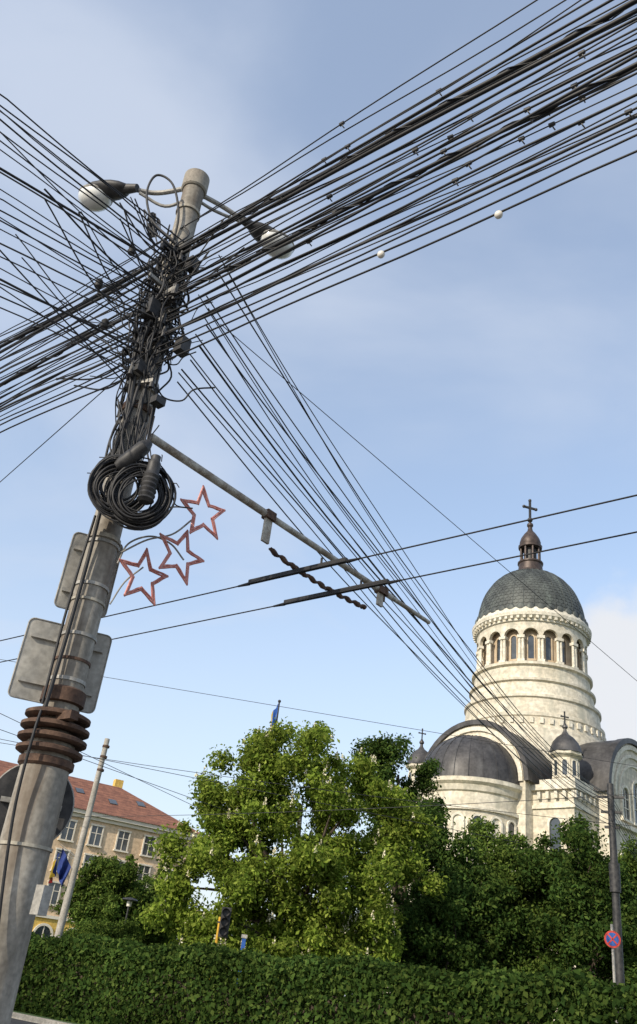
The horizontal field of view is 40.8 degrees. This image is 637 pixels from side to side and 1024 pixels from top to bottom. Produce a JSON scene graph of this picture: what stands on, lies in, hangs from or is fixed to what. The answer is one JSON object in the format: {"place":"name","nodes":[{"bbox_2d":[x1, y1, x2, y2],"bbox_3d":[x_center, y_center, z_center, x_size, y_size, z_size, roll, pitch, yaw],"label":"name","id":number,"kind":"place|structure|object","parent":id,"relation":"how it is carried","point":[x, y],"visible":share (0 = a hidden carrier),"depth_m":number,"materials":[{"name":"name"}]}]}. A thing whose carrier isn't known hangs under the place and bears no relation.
{"place":"outdoors","nodes":[
{"label":"outdoors","id":0,"kind":"place"},
{"bbox_2d":[10,1018,37,1023],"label":"road","id":1,"kind":"structure","parent":0,"point":[15,1021],"depth_m":23.58,"materials":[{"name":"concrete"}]},
{"bbox_2d":[12,1012,70,1023],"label":"kerb","id":2,"kind":"structure","parent":1,"relation":"on","point":[29,1018],"depth_m":23.97,"materials":[{"name":"concrete"}]},
{"bbox_2d":[13,1005,109,1023],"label":"lawn","id":3,"kind":"structure","parent":0,"point":[47,1017],"depth_m":24.42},
{"bbox_2d":[51,738,109,958],"bbox_3d":[-8.808,12.791,30.947,0.478,9.252,0.405,8,-29,0],"label":"tram pole","id":4,"kind":"object","parent":3,"relation":"on","point":[71,880],"visible":0.72,"depth_m":31.17,"materials":[{"name":"metal"}]},
{"bbox_2d":[48,844,74,887],"bbox_3d":[-9.236,12.756,30.809,0.901,1.444,0.439,3,-30,9],"label":"flag","id":5,"kind":"object","parent":4,"relation":"attached to","point":[63,868],"visible":1,"depth_m":30.79,"materials":[{"name":"fabric"}]},
{"bbox_2d":[63,916,143,965],"bbox_3d":[-8.288,16.817,31.943,3.315,3.402,3.224,8,-29,0],"label":"clipped shrub","id":6,"kind":"object","parent":3,"relation":"on","point":[118,930],"visible":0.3,"depth_m":32.11,"materials":[{"name":"green plant"}]},
{"bbox_2d":[50,852,168,933],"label":"ornamental tree","id":7,"kind":"object","parent":3,"relation":"on","point":[106,892],"visible":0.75,"depth_m":40.15,"materials":[{"name":"green plant"}]},
{"bbox_2d":[122,897,137,919],"bbox_3d":[-8.518,18.830,36.568,0.720,4.346,0.720,8,-29,0],"label":"park lamp","id":8,"kind":"object","parent":3,"relation":"on","point":[129,900],"visible":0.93,"depth_m":37.39,"materials":[{"name":"metal"}]},
{"bbox_2d":[136,859,195,966],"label":"ornamental tree","id":9,"kind":"object","parent":3,"relation":"on","point":[162,938],"visible":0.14,"depth_m":43.96,"materials":[{"name":"green plant"}]},
{"bbox_2d":[209,907,231,979],"bbox_3d":[-3.156,14.156,26.308,0.392,3.648,0.597,8,-29,0],"label":"traffic light","id":10,"kind":"object","parent":3,"relation":"on","point":[223,921],"visible":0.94,"depth_m":26.88,"materials":[{"name":"metal"}]},
{"bbox_2d":[101,921,379,1000],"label":"distant trees","id":11,"kind":"object","parent":3,"relation":"on","point":[224,944],"depth_m":67.14,"materials":[{"name":"green plant"}]},
{"bbox_2d":[241,934,247,949],"bbox_3d":[-2.446,14.310,25.681,0.180,2.931,0.140,8,-29,0],"label":"information post","id":12,"kind":"object","parent":3,"relation":"on","point":[243,936],"visible":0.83,"depth_m":26.27,"materials":[{"name":"metal"}]},
{"bbox_2d":[246,700,280,929],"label":"flagpole","id":13,"kind":"object","parent":3,"relation":"on","point":[275,713],"visible":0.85,"depth_m":52.57,"materials":[{"name":"metal"}]},
{"bbox_2d":[133,716,451,995],"bbox_3d":[-0.840,13.726,33.327,11.899,11.815,7.760,8,-29,0],"label":"chestnut tree","id":14,"kind":"object","parent":3,"relation":"on","point":[324,919],"visible":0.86,"depth_m":32.30,"materials":[{"name":"green plant"}]},
{"bbox_2d":[13,930,636,1023],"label":"hedge","id":15,"kind":"object","parent":3,"relation":"on","point":[88,991],"visible":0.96,"depth_m":20.45,"materials":[{"name":"green plant"}]},
{"bbox_2d":[348,730,465,1001],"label":"linden tree","id":16,"kind":"object","parent":3,"relation":"on","point":[388,752],"visible":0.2,"depth_m":42.20,"materials":[{"name":"green plant"}]},
{"bbox_2d":[389,821,534,1016],"bbox_3d":[6.276,17.397,35.262,6.941,8.988,5.655,15,-30,-14],"label":"linden tree","id":17,"kind":"object","parent":3,"relation":"on","point":[458,920],"visible":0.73,"depth_m":34.77,"materials":[{"name":"green plant"}]},
{"bbox_2d":[462,813,579,1022],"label":"linden tree","id":18,"kind":"object","parent":3,"relation":"on","point":[499,857],"visible":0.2,"depth_m":38.10,"materials":[{"name":"green plant"}]},
{"bbox_2d":[507,811,636,1023],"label":"linden tree","id":19,"kind":"object","parent":3,"relation":"on","point":[578,894],"visible":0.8,"depth_m":34.36,"materials":[{"name":"green plant"}]},
{"bbox_2d":[566,834,636,1014],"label":"linden tree","id":20,"kind":"object","parent":3,"relation":"on","point":[628,856],"visible":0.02,"depth_m":40.19,"materials":[{"name":"green plant"}]},
{"bbox_2d":[597,783,624,1022],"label":"utility pole","id":21,"kind":"object","parent":3,"relation":"on","point":[614,878],"visible":0.87,"depth_m":28.17,"materials":[{"name":"metal"}]},
{"bbox_2d":[177,255,636,861],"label":"overhead cables","id":22,"kind":"object","parent":21,"relation":"attached to","point":[417,601],"visible":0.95,"depth_m":12.32,"materials":[{"name":"black rubber"}]},
{"bbox_2d":[0,0,636,916],"label":"sky","id":23,"kind":"structure","parent":0,"point":[490,365],"materials":[{"name":"blue"}]},
{"bbox_2d":[604,924,620,1022],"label":"road sign","id":24,"kind":"object","parent":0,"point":[612,939],"visible":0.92,"depth_m":18.41,"materials":[{"name":"metal"}]},
{"label":"ground","id":25,"kind":"structure","parent":0,"visible":0},
{"bbox_2d":[0,760,201,962],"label":"apartment building","id":26,"kind":"structure","parent":25,"relation":"on","point":[132,828],"depth_m":82.85,"materials":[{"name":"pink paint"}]},
{"bbox_2d":[387,499,636,1020],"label":"cathedral","id":27,"kind":"structure","parent":25,"relation":"on","point":[531,654],"depth_m":70.53,"materials":[{"name":"stone"}]},
{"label":"pavement","id":28,"kind":"structure","parent":0,"visible":0},
{"bbox_2d":[0,168,244,1023],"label":"utility pole","id":29,"kind":"object","parent":28,"relation":"on","point":[53,734],"visible":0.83,"depth_m":7.42,"materials":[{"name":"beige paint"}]},
{"bbox_2d":[0,765,74,838],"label":"traffic sign","id":30,"kind":"object","parent":29,"relation":"attached to","point":[8,778],"visible":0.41,"depth_m":7.20,"materials":[{"name":"metal"}]},
{"bbox_2d":[8,617,111,713],"bbox_3d":[-2.211,1.284,7.444,0.758,0.738,0.408,17,-31,-17],"label":"traffic sign","id":31,"kind":"object","parent":29,"relation":"attached to","point":[32,668],"visible":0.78,"depth_m":7.56,"materials":[{"name":"metal"}]},
{"bbox_2d":[54,532,122,617],"bbox_3d":[-2.083,0.512,7.884,0.485,0.782,0.390,17,-31,-16],"label":"traffic sign","id":32,"kind":"object","parent":29,"relation":"attached to","point":[76,547],"visible":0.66,"depth_m":7.96,"materials":[{"name":"metal"}]},
{"bbox_2d":[0,94,185,383],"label":"overhead cables","id":33,"kind":"object","parent":29,"relation":"attached to","point":[53,307],"visible":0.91,"depth_m":8.71,"materials":[{"name":"black rubber"}]},
{"bbox_2d":[78,180,181,211],"bbox_3d":[-2.284,-3.978,10.526,1.575,0.327,0.380,-5,-31,21],"label":"street lamp","id":34,"kind":"object","parent":29,"relation":"attached to","point":[125,189],"visible":0.79,"depth_m":10.54,"materials":[{"name":"metal"}]},
{"bbox_2d":[87,439,192,530],"bbox_3d":[-1.633,-0.260,7.831,0.996,0.897,0.287,8,-29,0],"label":"cable coil","id":35,"kind":"object","parent":29,"relation":"attached to","point":[151,475],"visible":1,"depth_m":7.76,"materials":[{"name":"black rubber"}]},
{"bbox_2d":[109,506,191,604],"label":"star mounting rods","id":36,"kind":"object","parent":29,"relation":"attached to","point":[154,537],"visible":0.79,"depth_m":8.04,"materials":[{"name":"metal"}]},
{"bbox_2d":[119,548,168,605],"bbox_3d":[-1.626,0.580,7.916,0.030,0.546,0.560,-21,-40,40],"label":"star decoration","id":37,"kind":"object","parent":36,"relation":"attached to","point":[127,592],"visible":1,"depth_m":7.90,"materials":[{"name":"red plastic"}]},
{"bbox_2d":[158,529,204,585],"bbox_3d":[-1.294,0.396,8.055,0.032,0.546,0.560,-21,-40,40],"label":"star decoration","id":38,"kind":"object","parent":36,"relation":"attached to","point":[164,538],"visible":1,"depth_m":8.01,"materials":[{"name":"red plastic"}]},
{"bbox_2d":[180,485,225,539],"bbox_3d":[-1.126,0.001,8.264,0.031,0.558,0.546,-21,-40,40],"label":"star decoration","id":39,"kind":"object","parent":36,"relation":"attached to","point":[203,492],"visible":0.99,"depth_m":8.28,"materials":[{"name":"red plastic"}]},
{"bbox_2d":[203,195,293,259],"bbox_3d":[-0.945,-3.505,10.610,1.406,0.350,0.388,17,-31,-17],"label":"street lamp","id":40,"kind":"object","parent":29,"relation":"attached to","point":[251,227],"visible":0.5,"depth_m":10.59,"materials":[{"name":"metal"}]},
{"bbox_2d":[150,433,430,623],"bbox_3d":[-0.106,0.587,10.101,3.539,0.560,3.834,8,-29,0],"label":"trolley bracket arm","id":41,"kind":"object","parent":29,"relation":"attached to","point":[269,517],"visible":0.99,"depth_m":9.85},
{"bbox_2d":[0,0,636,432],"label":"overhead cables","id":42,"kind":"object","parent":29,"relation":"attached to","point":[394,132],"visible":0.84,"depth_m":7.68,"materials":[{"name":"black rubber"}]},
{"bbox_2d":[377,210,502,258],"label":"porcelain insulators","id":43,"kind":"object","parent":42,"relation":"on","point":[498,214],"visible":1,"depth_m":6.62,"materials":[{"name":"white ceramic"}]},
{"bbox_2d":[306,49,632,246],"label":"cable clips","id":44,"kind":"object","parent":42,"relation":"attached to","point":[526,110],"visible":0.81,"depth_m":7.05,"materials":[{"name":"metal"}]},
{"bbox_2d":[0,324,636,842],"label":"guy wires","id":45,"kind":"object","parent":29,"relation":"attached to","point":[304,710],"visible":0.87,"depth_m":23.00,"materials":[{"name":"black metal"}]},
{"bbox_2d":[0,494,636,662],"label":"trolley wires","id":46,"kind":"object","parent":29,"relation":"attached to","point":[389,552],"visible":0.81,"depth_m":9.09,"materials":[{"name":"black metal"}]}
]}

